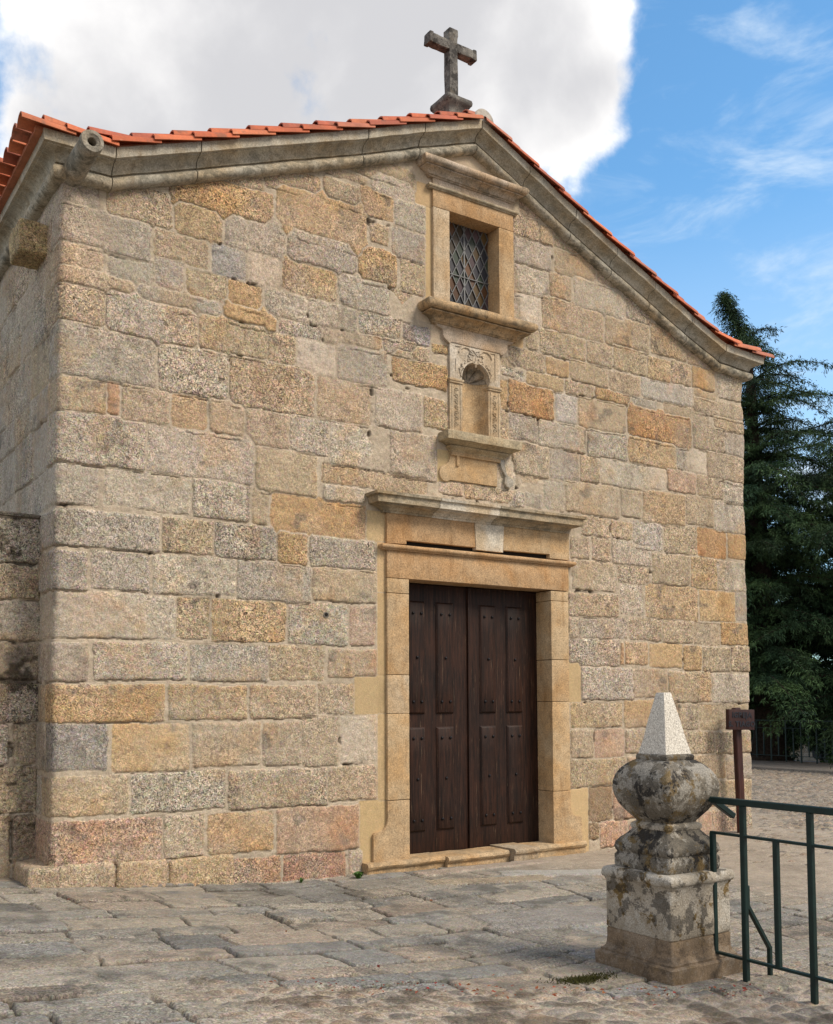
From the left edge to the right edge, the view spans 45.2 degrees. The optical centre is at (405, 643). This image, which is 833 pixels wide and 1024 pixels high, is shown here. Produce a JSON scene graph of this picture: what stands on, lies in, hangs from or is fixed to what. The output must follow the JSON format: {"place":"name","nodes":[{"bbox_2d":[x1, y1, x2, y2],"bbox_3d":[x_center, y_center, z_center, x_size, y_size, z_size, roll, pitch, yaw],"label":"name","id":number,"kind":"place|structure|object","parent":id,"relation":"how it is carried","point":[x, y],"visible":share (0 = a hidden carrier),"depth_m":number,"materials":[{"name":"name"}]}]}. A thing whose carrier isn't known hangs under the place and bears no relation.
{"place":"outdoors","nodes":[
{"label":"outdoors","id":0,"kind":"place"},
{"bbox_2d":[0,768,832,1023],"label":"paving","id":1,"kind":"structure","parent":0,"point":[180,953],"depth_m":6.43,"materials":[{"name":"stone"}]},
{"bbox_2d":[0,511,40,877],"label":"stone wall","id":2,"kind":"structure","parent":1,"relation":"on","point":[20,553],"depth_m":8.57,"materials":[{"name":"stone"}]},
{"bbox_2d":[353,871,363,878],"bbox_3d":[-0.454,2.208,9.521,0.155,0.060,0.162,2,-4,-33],"label":"weed","id":3,"kind":"object","parent":1,"relation":"on","point":[358,874],"visible":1,"depth_m":9.49,"materials":[{"name":"green plant"}]},
{"bbox_2d":[0,27,774,888],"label":"church","id":4,"kind":"structure","parent":1,"relation":"on","point":[376,485],"depth_m":9.92,"materials":[{"name":"stone"}]},
{"bbox_2d":[399,583,472,853],"bbox_3d":[0.290,0.789,10.594,1.013,2.824,0.103,2,-4,-33],"label":"door leaf","id":5,"kind":"structure","parent":4,"relation":"in","point":[440,617],"depth_m":10.62,"materials":[{"name":"brown wood"}]},
{"bbox_2d":[416,152,537,343],"bbox_3d":[0.711,-4.242,10.948,1.481,1.773,0.532,2,-4,-33],"label":"window","id":6,"kind":"structure","parent":4,"relation":"in","point":[472,212],"depth_m":10.97,"materials":[{"name":"stone"}]},
{"bbox_2d":[471,588,538,847],"bbox_3d":[1.109,0.817,11.131,0.969,2.824,0.103,2,-4,-33],"label":"door leaf","id":7,"kind":"structure","parent":4,"relation":"in","point":[504,636],"depth_m":11.11,"materials":[{"name":"brown wood"}]},
{"bbox_2d":[67,872,820,1007],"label":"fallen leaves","id":8,"kind":"object","parent":1,"relation":"on","point":[744,988],"visible":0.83,"depth_m":5.58,"materials":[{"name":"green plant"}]},
{"bbox_2d":[536,970,627,985],"bbox_3d":[1.063,1.993,5.966,0.659,0.048,0.219,2,-4,-33],"label":"moss","id":9,"kind":"object","parent":1,"relation":"on","point":[583,979],"visible":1,"depth_m":5.96,"materials":[{"name":"green plant"}]},
{"bbox_2d":[647,947,809,1000],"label":"paving stones","id":10,"kind":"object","parent":1,"relation":"on","point":[797,963],"depth_m":6.37,"materials":[{"name":"stone"}]},
{"bbox_2d":[595,693,742,985],"bbox_3d":[1.660,1.210,6.360,0.657,1.789,0.659,2,-4,-33],"label":"stone pinnacle","id":11,"kind":"object","parent":10,"relation":"on","point":[661,878],"visible":0.96,"depth_m":6.18,"materials":[{"name":"grey stone"}]},
{"bbox_2d":[708,796,832,1004],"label":"green railing","id":12,"kind":"object","parent":10,"relation":"on","point":[719,803],"visible":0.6,"depth_m":5.82,"materials":[{"name":"metal"}]},
{"bbox_2d":[726,708,754,832],"bbox_3d":[4.195,1.664,12.576,0.419,1.703,0.165,1,-4,-23],"label":"wooden sign","id":13,"kind":"object","parent":1,"relation":"on","point":[738,720],"visible":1,"depth_m":12.58,"materials":[{"name":"brown wood"}]},
{"bbox_2d":[0,0,832,659],"label":"sky","id":14,"kind":"structure","parent":0,"point":[697,133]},
{"bbox_2d":[751,760,832,774],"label":"pavement","id":15,"kind":"structure","parent":0,"point":[808,767],"depth_m":24.64,"materials":[{"name":"stone"}]},
{"bbox_2d":[707,288,832,760],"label":"cedar tree","id":16,"kind":"object","parent":15,"relation":"on","point":[764,506],"visible":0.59,"depth_m":26.69,"materials":[{"name":"green plant"}]},
{"bbox_2d":[748,409,832,768],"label":"cedar tree","id":17,"kind":"object","parent":15,"relation":"on","point":[823,714],"visible":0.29,"depth_m":26.10,"materials":[{"name":"green plant"}]},
{"bbox_2d":[750,719,832,764],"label":"green railing","id":18,"kind":"object","parent":15,"relation":"on","point":[785,755],"visible":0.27,"depth_m":26.42,"materials":[{"name":"metal"}]},
{"label":"street","id":19,"kind":"structure","parent":0,"visible":0},
{"bbox_2d":[747,470,832,760],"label":"cedar tree","id":20,"kind":"object","parent":19,"relation":"on","point":[792,757],"visible":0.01,"depth_m":35.30,"materials":[{"name":"green plant"}]},
{"bbox_2d":[789,745,820,760],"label":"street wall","id":21,"kind":"structure","parent":19,"relation":"on","point":[805,753],"depth_m":41.77,"materials":[{"name":"stone"}]},
{"bbox_2d":[812,741,830,762],"bbox_3d":[17.491,3.942,37.366,1.744,1.418,4.083,2,-4,-33],"label":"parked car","id":22,"kind":"object","parent":19,"relation":"on","point":[820,755],"visible":0.24,"depth_m":38.27,"materials":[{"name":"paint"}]},
{"bbox_2d":[820,750,831,762],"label":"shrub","id":23,"kind":"object","parent":19,"relation":"on","point":[830,759],"visible":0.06,"depth_m":26.38,"materials":[{"name":"green plant"}]},
{"label":"ground","id":24,"kind":"structure","parent":0,"visible":0},
{"bbox_2d":[772,497,832,760],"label":"cedar tree","id":25,"kind":"object","parent":24,"relation":"on","point":[795,726],"visible":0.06,"depth_m":33.24,"materials":[{"name":"green plant"}]}
]}

